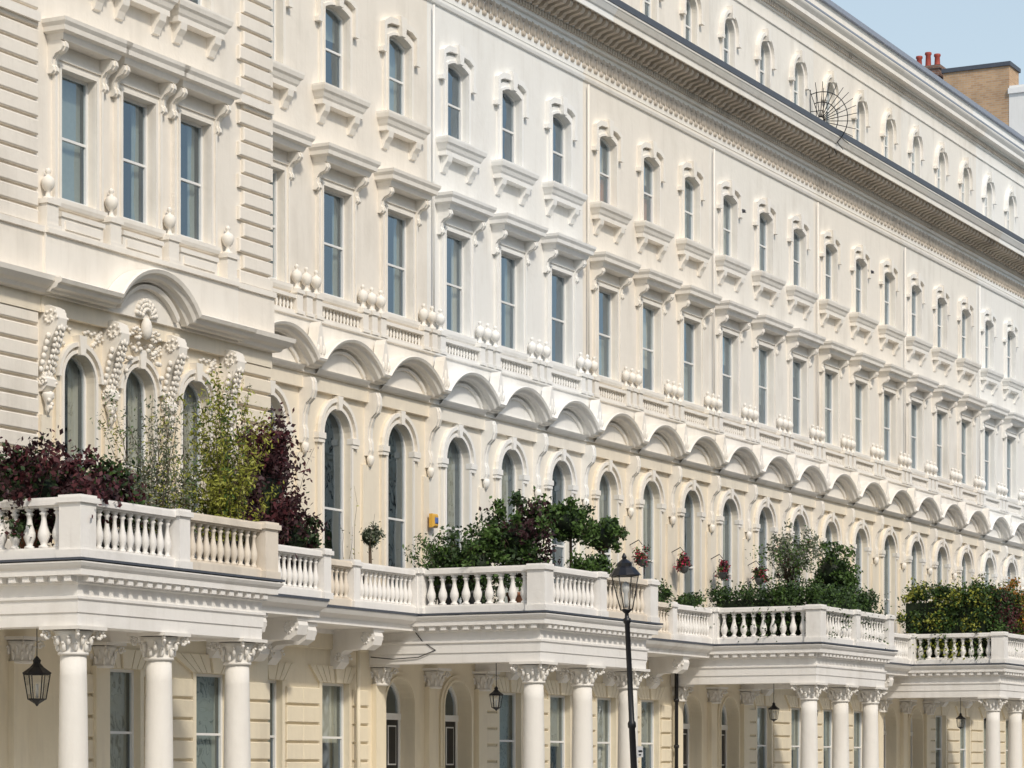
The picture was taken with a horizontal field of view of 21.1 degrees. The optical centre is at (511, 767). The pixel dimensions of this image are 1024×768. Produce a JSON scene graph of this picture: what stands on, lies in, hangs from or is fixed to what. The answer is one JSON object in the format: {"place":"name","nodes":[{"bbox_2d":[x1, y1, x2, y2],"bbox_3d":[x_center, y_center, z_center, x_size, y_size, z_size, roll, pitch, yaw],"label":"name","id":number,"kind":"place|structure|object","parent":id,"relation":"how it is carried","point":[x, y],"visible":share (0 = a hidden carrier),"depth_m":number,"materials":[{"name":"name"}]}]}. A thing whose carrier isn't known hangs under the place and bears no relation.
{"place":"outdoors","nodes":[
{"label":"outdoors","id":0,"kind":"place"},
{"bbox_2d":[0,628,269,767],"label":"ground floor","id":1,"kind":"structure","parent":0,"point":[192,660],"depth_m":48.51,"materials":[{"name":"paint"}]},
{"bbox_2d":[0,494,284,767],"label":"portico","id":2,"kind":"structure","parent":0,"point":[178,588],"depth_m":43.67,"materials":[{"name":"white paint"}]},
{"bbox_2d":[23,628,50,705],"bbox_3d":[-7.527,-1.780,43.453,0.400,1.620,0.462,0,0,27],"label":"hanging lantern","id":3,"kind":"object","parent":2,"relation":"hanging from","point":[36,668],"visible":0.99,"depth_m":43.40,"materials":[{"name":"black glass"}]},
{"bbox_2d":[0,416,139,548],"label":"burgundy shrub","id":4,"kind":"object","parent":2,"relation":"on","point":[24,475],"visible":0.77,"depth_m":42.02,"materials":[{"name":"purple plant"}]},
{"bbox_2d":[51,444,157,547],"bbox_3d":[-6.554,-4.161,43.385,2.005,1.922,1.469,0,0,-43],"label":"burgundy shrub","id":5,"kind":"object","parent":2,"relation":"on","point":[127,494],"visible":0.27,"depth_m":43.19,"materials":[{"name":"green plant"}]},
{"bbox_2d":[73,453,152,550],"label":"green shrub","id":6,"kind":"object","parent":2,"relation":"on","point":[131,489],"visible":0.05,"depth_m":44.44,"materials":[{"name":"green plant"}]},
{"bbox_2d":[90,389,194,553],"bbox_3d":[-5.997,-4.747,44.784,1.598,2.894,1.976,0,0,-26],"label":"feathery shrub","id":7,"kind":"object","parent":2,"relation":"on","point":[155,498],"visible":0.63,"depth_m":44.76,"materials":[{"name":"green plant"}]},
{"bbox_2d":[141,400,219,541],"bbox_3d":[-5.489,-4.706,45.777,1.499,2.813,1.094,0,0,-32],"label":"feathery shrub","id":8,"kind":"object","parent":2,"relation":"on","point":[185,505],"visible":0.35,"depth_m":45.63,"materials":[{"name":"green plant"}]},
{"bbox_2d":[172,363,283,562],"bbox_3d":[-4.838,-5.035,46.221,1.806,3.471,1.809,0,0,-39],"label":"bamboo shrub","id":9,"kind":"object","parent":2,"relation":"on","point":[223,499],"visible":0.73,"depth_m":46.11,"materials":[{"name":"green plant"}]},
{"bbox_2d":[268,0,325,767],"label":"facade bay","id":10,"kind":"object","parent":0,"point":[294,386],"visible":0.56,"depth_m":54.38,"materials":[{"name":"white paint"}]},
{"bbox_2d":[831,0,1023,84],"label":"sky","id":11,"kind":"structure","parent":0,"point":[964,32],"materials":[{"name":"blue"}]},
{"bbox_2d":[878,631,1023,767],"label":"portico","id":12,"kind":"structure","parent":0,"point":[994,681],"depth_m":84.23,"materials":[{"name":"white paint"}]},
{"bbox_2d":[895,577,1001,665],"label":"green hedge","id":13,"kind":"object","parent":12,"relation":"on","point":[948,609],"visible":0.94,"depth_m":84.19,"materials":[{"name":"green plant"}]},
{"bbox_2d":[956,697,964,728],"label":"hanging lantern","id":14,"kind":"object","parent":12,"relation":"hanging from","point":[960,716],"visible":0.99,"depth_m":85.12,"materials":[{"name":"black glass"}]},
{"bbox_2d":[957,573,1009,586],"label":"palm shrub","id":15,"kind":"object","parent":12,"relation":"on","point":[977,580],"visible":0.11,"depth_m":85.23,"materials":[{"name":"green plant"}]},
{"bbox_2d":[976,580,1023,655],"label":"green hedge","id":16,"kind":"object","parent":12,"relation":"on","point":[1005,614],"visible":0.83,"depth_m":84.22,"materials":[{"name":"green plant"}]},
{"bbox_2d":[999,577,1023,634],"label":"autumn shrub","id":17,"kind":"object","parent":12,"relation":"on","point":[1012,584],"visible":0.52,"depth_m":85.89,"materials":[{"name":"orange plant"}]},
{"bbox_2d":[1022,710,1023,767],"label":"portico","id":18,"kind":"structure","parent":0,"point":[1023,739],"depth_m":99.18,"materials":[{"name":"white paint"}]},
{"label":"ground","id":19,"kind":"structure","parent":0,"visible":0},
{"bbox_2d":[0,0,296,563],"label":"facade","id":20,"kind":"structure","parent":19,"relation":"on","point":[101,289],"depth_m":48.19,"materials":[{"name":"beige paint"}]},
{"bbox_2d":[62,78,214,767],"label":"curtains","id":21,"kind":"object","parent":20,"relation":"attached to","point":[205,717],"visible":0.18,"depth_m":48.74,"materials":[{"name":"grey fabric"}]},
{"bbox_2d":[196,537,333,661],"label":"balcony","id":22,"kind":"structure","parent":20,"relation":"attached to","point":[289,609],"depth_m":51.20,"materials":[{"name":"white paint"}]},
{"bbox_2d":[228,402,315,569],"bbox_3d":[-4.501,-5.221,50.805,1.379,3.261,2.266,0,0,27],"label":"burgundy shrub","id":23,"kind":"object","parent":22,"relation":"on","point":[268,477],"visible":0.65,"depth_m":50.62,"materials":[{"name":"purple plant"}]},
{"bbox_2d":[231,423,318,582],"bbox_3d":[-4.563,-4.895,50.859,1.924,3.190,1.652,0,0,-2],"label":"burgundy shrub","id":24,"kind":"object","parent":22,"relation":"on","point":[285,538],"visible":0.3,"depth_m":50.76,"materials":[{"name":"red plant"}]},
{"bbox_2d":[278,488,330,584],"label":"burgundy shrub","id":25,"kind":"object","parent":22,"relation":"on","point":[303,541],"visible":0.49,"depth_m":51.61,"materials":[{"name":"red plant"}]},
{"bbox_2d":[268,10,398,742],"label":"curtains","id":26,"kind":"object","parent":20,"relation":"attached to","point":[329,710],"visible":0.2,"depth_m":56.68,"materials":[{"name":"fabric"}]},
{"bbox_2d":[268,559,418,669],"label":"balcony","id":27,"kind":"structure","parent":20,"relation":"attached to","point":[351,619],"depth_m":55.28,"materials":[{"name":"white paint"}]},
{"bbox_2d":[340,488,380,583],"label":"bare twig plant","id":28,"kind":"object","parent":27,"relation":"on","point":[354,537],"visible":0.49,"depth_m":55.62,"materials":[{"name":"brown plant"}]},
{"bbox_2d":[359,521,385,563],"bbox_3d":[-2.835,-4.148,55.832,0.524,1.700,0.665,0,0,-18],"label":"topiary ball","id":29,"kind":"object","parent":27,"relation":"on","point":[366,534],"visible":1,"depth_m":55.70,"materials":[{"name":"green plant"}]},
{"bbox_2d":[301,0,390,767],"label":"facade bay","id":30,"kind":"object","parent":19,"relation":"on","point":[348,372],"visible":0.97,"depth_m":56.52,"materials":[{"name":"paint"}]},
{"bbox_2d":[356,650,360,767],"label":"drainpipe","id":31,"kind":"object","parent":30,"relation":"attached to","point":[358,708],"visible":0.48,"depth_m":56.58,"materials":[{"name":"metal"}]},
{"bbox_2d":[367,0,449,767],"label":"facade bay","id":32,"kind":"object","parent":19,"relation":"on","point":[413,385],"visible":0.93,"depth_m":58.86,"materials":[{"name":"paint"}]},
{"bbox_2d":[429,513,437,527],"bbox_3d":[-1.681,-5.350,59.502,0.140,0.300,0.240,0,0,27],"label":"alarm box","id":33,"kind":"object","parent":32,"relation":"attached to","point":[433,520],"visible":1,"depth_m":59.41,"materials":[{"name":"yellow plastic"}]},
{"bbox_2d":[386,4,434,712],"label":"roof and party wall","id":34,"kind":"structure","parent":19,"relation":"on","point":[390,704],"depth_m":59.69,"materials":[{"name":"white paint"}]},
{"bbox_2d":[427,0,504,767],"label":"facade bay","id":35,"kind":"object","parent":19,"relation":"on","point":[470,400],"visible":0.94,"depth_m":61.08,"materials":[{"name":"paint"}]},
{"bbox_2d":[445,0,557,767],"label":"facade bay","id":36,"kind":"object","parent":19,"relation":"on","point":[513,232],"visible":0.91,"depth_m":63.24,"materials":[{"name":"paint"}]},
{"bbox_2d":[447,239,558,767],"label":"curtains","id":37,"kind":"object","parent":36,"relation":"attached to","point":[504,727],"visible":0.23,"depth_m":63.48,"materials":[{"name":"fabric"}]},
{"bbox_2d":[506,602,714,688],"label":"balcony","id":38,"kind":"structure","parent":36,"relation":"attached to","point":[675,644],"depth_m":69.34,"materials":[{"name":"white paint"}]},
{"bbox_2d":[658,578,672,615],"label":"balcony shrub","id":39,"kind":"object","parent":38,"relation":"on","point":[664,594],"visible":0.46,"depth_m":68.25,"materials":[{"name":"green plant"}]},
{"bbox_2d":[672,590,706,619],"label":"balcony shrub","id":40,"kind":"object","parent":38,"relation":"on","point":[694,600],"visible":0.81,"depth_m":69.81,"materials":[{"name":"green plant"}]},
{"bbox_2d":[535,0,618,767],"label":"facade bay","id":41,"kind":"object","parent":19,"relation":"on","point":[565,29],"visible":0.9,"depth_m":65.63,"materials":[{"name":"paint"}]},
{"bbox_2d":[588,84,589,372],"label":"roof and party wall","id":42,"kind":"structure","parent":19,"relation":"on","point":[589,220],"depth_m":66.66,"materials":[{"name":"beige paint"}]},
{"bbox_2d":[583,0,662,767],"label":"facade bay","id":43,"kind":"object","parent":19,"relation":"on","point":[621,42],"visible":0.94,"depth_m":67.91,"materials":[{"name":"paint"}]},
{"bbox_2d":[630,540,650,567],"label":"flower basket","id":44,"kind":"object","parent":43,"relation":"attached to","point":[641,560],"visible":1,"depth_m":68.62,"materials":[{"name":"red plant"}]},
{"bbox_2d":[597,140,687,767],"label":"curtains","id":45,"kind":"object","parent":43,"relation":"attached to","point":[601,730],"visible":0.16,"depth_m":70.30,"materials":[{"name":"grey fabric"}]},
{"bbox_2d":[628,0,703,767],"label":"facade bay","id":46,"kind":"object","parent":19,"relation":"on","point":[664,67],"visible":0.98,"depth_m":70.36,"materials":[{"name":"paint"}]},
{"bbox_2d":[672,547,691,573],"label":"flower basket","id":47,"kind":"object","parent":46,"relation":"attached to","point":[684,565],"visible":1,"depth_m":70.94,"materials":[{"name":"red plant"}]},
{"bbox_2d":[683,149,714,723],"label":"roof and party wall","id":48,"kind":"structure","parent":19,"relation":"on","point":[684,717],"depth_m":73.61,"materials":[{"name":"beige paint"}]},
{"bbox_2d":[670,0,742,767],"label":"facade bay","id":49,"kind":"object","parent":19,"relation":"on","point":[705,89],"visible":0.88,"depth_m":72.70,"materials":[{"name":"paint"}]},
{"bbox_2d":[711,554,732,580],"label":"flower basket","id":50,"kind":"object","parent":49,"relation":"attached to","point":[723,569],"visible":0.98,"depth_m":73.27,"materials":[{"name":"red plant"}]},
{"bbox_2d":[709,0,778,767],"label":"facade bay","id":51,"kind":"object","parent":19,"relation":"on","point":[742,110],"visible":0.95,"depth_m":74.95,"materials":[{"name":"paint"}]},
{"bbox_2d":[748,561,767,584],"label":"flower basket","id":52,"kind":"object","parent":51,"relation":"attached to","point":[758,578],"visible":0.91,"depth_m":75.56,"materials":[{"name":"red plant"}]},
{"bbox_2d":[722,0,812,767],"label":"facade bay","id":53,"kind":"object","parent":19,"relation":"on","point":[772,135],"visible":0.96,"depth_m":77.20,"materials":[{"name":"paint"}]},
{"bbox_2d":[723,200,794,749],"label":"curtains","id":54,"kind":"object","parent":53,"relation":"attached to","point":[759,726],"visible":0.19,"depth_m":77.53,"materials":[{"name":"grey fabric"}]},
{"bbox_2d":[761,633,912,701],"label":"balcony","id":55,"kind":"structure","parent":53,"relation":"attached to","point":[901,663],"depth_m":83.67,"materials":[{"name":"white paint"}]},
{"bbox_2d":[781,0,844,767],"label":"facade bay","id":56,"kind":"object","parent":19,"relation":"on","point":[802,21],"visible":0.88,"depth_m":79.34,"materials":[{"name":"paint"}]},
{"bbox_2d":[810,81,855,157],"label":"fan spike guard","id":57,"kind":"object","parent":56,"relation":"attached to","point":[823,110],"visible":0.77,"depth_m":79.85,"materials":[{"name":"black metal"}]},
{"bbox_2d":[810,0,874,767],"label":"facade bay","id":58,"kind":"object","parent":19,"relation":"on","point":[834,39],"visible":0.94,"depth_m":81.69,"materials":[{"name":"paint"}]},
{"bbox_2d":[824,373,884,750],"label":"curtains","id":59,"kind":"object","parent":58,"relation":"attached to","point":[825,729],"visible":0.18,"depth_m":82.24,"materials":[{"name":"fabric"}]},
{"bbox_2d":[817,0,900,429],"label":"roof and party wall","id":60,"kind":"structure","parent":19,"relation":"on","point":[859,26],"depth_m":80.57,"materials":[{"name":"beige paint"}]},
{"bbox_2d":[841,9,902,767],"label":"facade bay","id":61,"kind":"object","parent":19,"relation":"on","point":[864,59],"visible":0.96,"depth_m":84.10,"materials":[{"name":"paint"}]},
{"bbox_2d":[871,30,929,767],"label":"facade bay","id":62,"kind":"object","parent":19,"relation":"on","point":[893,77],"visible":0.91,"depth_m":86.55,"materials":[{"name":"paint"}]},
{"bbox_2d":[898,50,955,767],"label":"facade bay","id":63,"kind":"object","parent":19,"relation":"on","point":[919,96],"visible":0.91,"depth_m":88.78,"materials":[{"name":"paint"}]},
{"bbox_2d":[899,55,974,452],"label":"roof and party wall","id":64,"kind":"structure","parent":19,"relation":"on","point":[936,80],"depth_m":87.53,"materials":[{"name":"beige paint"}]},
{"bbox_2d":[925,68,979,767],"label":"facade bay","id":65,"kind":"object","parent":19,"relation":"on","point":[945,113],"visible":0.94,"depth_m":91.08,"materials":[{"name":"paint"}]},
{"bbox_2d":[911,405,960,752],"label":"curtains","id":66,"kind":"object","parent":65,"relation":"attached to","point":[911,467],"visible":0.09,"depth_m":91.47,"materials":[{"name":"fabric"}]},
{"bbox_2d":[950,86,1002,767],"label":"facade bay","id":67,"kind":"object","parent":19,"relation":"on","point":[969,129],"visible":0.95,"depth_m":93.39,"materials":[{"name":"paint"}]},
{"bbox_2d":[938,657,985,707],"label":"balcony","id":68,"kind":"structure","parent":67,"relation":"attached to","point":[967,704],"depth_m":92.99,"materials":[{"name":"white paint"}]},
{"bbox_2d":[973,103,1023,767],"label":"facade bay","id":69,"kind":"object","parent":19,"relation":"on","point":[993,144],"visible":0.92,"depth_m":95.64,"materials":[{"name":"paint"}]},
{"bbox_2d":[974,107,1023,475],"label":"roof and party wall","id":70,"kind":"structure","parent":19,"relation":"on","point":[997,123],"depth_m":94.50,"materials":[{"name":"white paint"}]},
{"bbox_2d":[916,52,1023,135],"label":"chimney stack","id":71,"kind":"object","parent":70,"relation":"on","point":[996,89],"visible":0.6,"depth_m":100.55,"materials":[{"name":"brown brick"}]},
{"bbox_2d":[996,119,1023,767],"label":"facade bay","id":72,"kind":"object","parent":19,"relation":"on","point":[1011,273],"visible":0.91,"depth_m":97.81,"materials":[{"name":"paint"}]},
{"bbox_2d":[1017,134,1023,590],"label":"facade bay","id":73,"kind":"object","parent":19,"relation":"on","point":[1020,143],"visible":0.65,"depth_m":99.24,"materials":[{"name":"paint"}]},
{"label":"pavement","id":74,"kind":"structure","parent":0,"visible":0},
{"bbox_2d":[369,563,662,767],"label":"portico","id":75,"kind":"structure","parent":74,"relation":"on","point":[537,636],"depth_m":56.87,"materials":[{"name":"white paint"}]},
{"bbox_2d":[371,632,434,659],"bbox_3d":[-2.248,-2.648,56.938,1.513,0.818,0.068,0,0,24],"label":"cable","id":76,"kind":"object","parent":75,"relation":"attached to","point":[409,657],"visible":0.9,"depth_m":56.84,"materials":[{"name":"black metal"}]},
{"bbox_2d":[402,530,501,604],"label":"green shrub","id":77,"kind":"object","parent":75,"relation":"on","point":[431,548],"visible":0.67,"depth_m":56.85,"materials":[{"name":"green plant"}]},
{"bbox_2d":[425,518,525,603],"bbox_3d":[-0.820,-4.188,57.131,1.850,1.977,1.809,0,0,-33],"label":"evergreen shrub","id":78,"kind":"object","parent":75,"relation":"on","point":[480,558],"visible":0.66,"depth_m":56.81,"materials":[{"name":"green plant"}]},
{"bbox_2d":[489,663,502,710],"bbox_3d":[-0.329,-1.884,57.294,0.262,1.412,0.302,0,0,27],"label":"hanging lantern","id":79,"kind":"object","parent":75,"relation":"hanging from","point":[496,692],"visible":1,"depth_m":57.28,"materials":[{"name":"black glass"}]},
{"bbox_2d":[475,486,563,613],"bbox_3d":[0.142,-4.551,57.624,2.011,2.703,1.783,0,0,-14],"label":"evergreen shrub","id":80,"kind":"object","parent":75,"relation":"on","point":[525,538],"visible":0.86,"depth_m":57.30,"materials":[{"name":"green plant"}]},
{"bbox_2d":[546,495,606,604],"bbox_3d":[1.317,-4.497,58.672,1.353,2.593,1.228,0,0,27],"label":"topiary tree","id":81,"kind":"object","parent":75,"relation":"on","point":[572,523],"visible":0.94,"depth_m":58.49,"materials":[{"name":"green plant"}]},
{"bbox_2d":[564,545,616,590],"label":"evergreen shrub","id":82,"kind":"object","parent":75,"relation":"on","point":[592,563],"visible":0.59,"depth_m":58.63,"materials":[{"name":"green plant"}]},
{"bbox_2d":[576,515,629,607],"bbox_3d":[1.952,-4.351,59.612,1.210,2.301,1.221,0,0,-9],"label":"topiary tree","id":83,"kind":"object","parent":75,"relation":"on","point":[612,531],"visible":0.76,"depth_m":59.42,"materials":[{"name":"green plant"}]},
{"bbox_2d":[609,553,642,767],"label":"street lamp","id":84,"kind":"object","parent":74,"relation":"on","point":[624,568],"visible":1,"depth_m":41.99,"materials":[{"name":"black metal"}]},
{"bbox_2d":[671,604,897,767],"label":"portico","id":85,"kind":"structure","parent":74,"relation":"on","point":[811,662],"depth_m":70.75,"materials":[{"name":"white paint"}]},
{"bbox_2d":[674,673,678,767],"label":"drainpipe","id":86,"kind":"object","parent":85,"relation":"attached to","point":[676,701],"visible":0.59,"depth_m":71.10,"materials":[{"name":"black metal"}]},
{"bbox_2d":[705,570,812,644],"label":"box hedge","id":87,"kind":"object","parent":85,"relation":"on","point":[782,595],"visible":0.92,"depth_m":70.29,"materials":[{"name":"green plant"}]},
{"bbox_2d":[768,702,778,721],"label":"hanging lantern","id":88,"kind":"object","parent":85,"relation":"hanging from","point":[774,707],"visible":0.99,"depth_m":71.19,"materials":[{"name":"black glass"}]},
{"bbox_2d":[745,518,822,635],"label":"olive tree","id":89,"kind":"object","parent":85,"relation":"on","point":[784,551],"visible":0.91,"depth_m":71.25,"materials":[{"name":"green plant"}]},
{"bbox_2d":[807,537,862,589],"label":"bay tree","id":90,"kind":"object","parent":85,"relation":"on","point":[833,567],"visible":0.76,"depth_m":73.16,"materials":[{"name":"green plant"}]},
{"bbox_2d":[791,578,891,648],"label":"box hedge","id":91,"kind":"object","parent":85,"relation":"on","point":[842,598],"visible":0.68,"depth_m":71.42,"materials":[{"name":"green plant"}]}
]}

